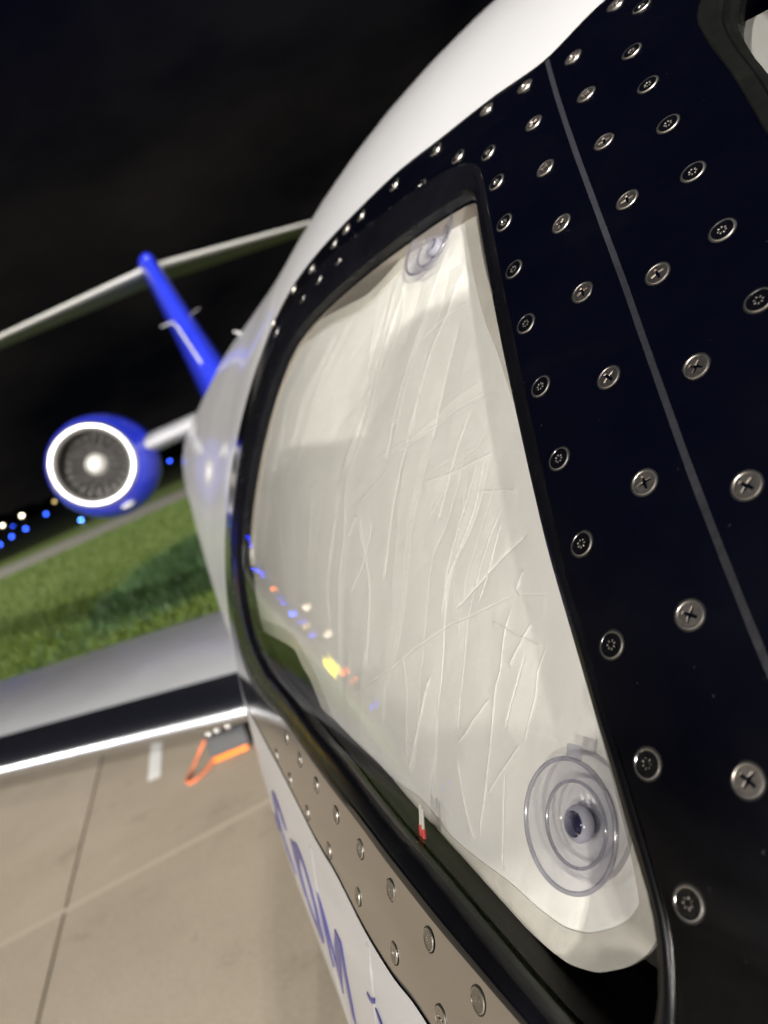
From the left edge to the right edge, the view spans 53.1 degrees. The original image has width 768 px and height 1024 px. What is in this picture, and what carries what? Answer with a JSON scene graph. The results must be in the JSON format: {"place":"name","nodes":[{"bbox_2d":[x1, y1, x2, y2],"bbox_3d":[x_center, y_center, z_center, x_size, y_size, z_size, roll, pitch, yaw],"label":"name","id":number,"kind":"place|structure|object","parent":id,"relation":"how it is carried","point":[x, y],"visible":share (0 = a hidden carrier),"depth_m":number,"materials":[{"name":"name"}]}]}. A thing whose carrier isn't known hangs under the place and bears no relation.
{"place":"outdoors","nodes":[
{"label":"outdoors","id":0,"kind":"place"},
{"bbox_2d":[0,488,187,578],"bbox_3d":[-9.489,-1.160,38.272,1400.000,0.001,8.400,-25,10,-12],"label":"taxiway","id":1,"kind":"structure","parent":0,"point":[89,534],"depth_m":36.82,"materials":[{"name":"concrete"}]},
{"bbox_2d":[0,453,218,680],"bbox_3d":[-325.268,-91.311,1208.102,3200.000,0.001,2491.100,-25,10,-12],"label":"grass field","id":2,"kind":"structure","parent":0,"point":[56,525],"depth_m":41.13,"materials":[{"name":"green plant"}]},
{"bbox_2d":[0,442,184,530],"bbox_3d":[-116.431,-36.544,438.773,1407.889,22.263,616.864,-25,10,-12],"label":"tree line","id":3,"kind":"object","parent":2,"relation":"on","point":[7,520],"visible":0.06,"depth_m":634.48,"materials":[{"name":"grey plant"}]},
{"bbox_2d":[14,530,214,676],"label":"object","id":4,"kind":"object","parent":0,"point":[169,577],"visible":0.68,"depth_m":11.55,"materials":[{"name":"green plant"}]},
{"bbox_2d":[0,723,348,1023],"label":"apron","id":5,"kind":"object","parent":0,"point":[145,884],"visible":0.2,"depth_m":3.71,"materials":[{"name":"beige concrete"}]},
{"bbox_2d":[185,722,252,783],"bbox_3d":[-1.095,1.507,4.954,0.512,0.189,0.278,-27,11,-23],"label":"wheel chock","id":6,"kind":"object","parent":5,"relation":"on","point":[228,741],"visible":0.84,"depth_m":4.95,"materials":[{"name":"rubber"}]},
{"bbox_2d":[0,0,767,1023],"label":"business jet","id":7,"kind":"object","parent":5,"relation":"on","point":[600,166],"visible":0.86,"depth_m":0.35,"materials":[{"name":"white paint"}]},
{"bbox_2d":[253,203,656,971],"bbox_3d":[-0.009,-0.023,0.578,0.224,0.316,0.686,-26,10,-16],"label":"window sunshade","id":8,"kind":"object","parent":7,"relation":"attached to","point":[411,609],"depth_m":0.42,"materials":[{"name":"white fabric"}]},
{"bbox_2d":[225,62,767,1023],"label":"side window frame","id":9,"kind":"structure","parent":7,"relation":"in","point":[682,679],"depth_m":0.29,"materials":[{"name":"black metal"}]},
{"bbox_2d":[744,10,767,73],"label":"windshield sunshade","id":10,"kind":"object","parent":7,"relation":"attached to","point":[756,34],"visible":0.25,"depth_m":0.38,"materials":[{"name":"white fabric"}]},
{"bbox_2d":[0,0,494,514],"label":"sky","id":11,"kind":"structure","parent":0,"point":[165,129],"materials":[{"name":"black"}]}
]}

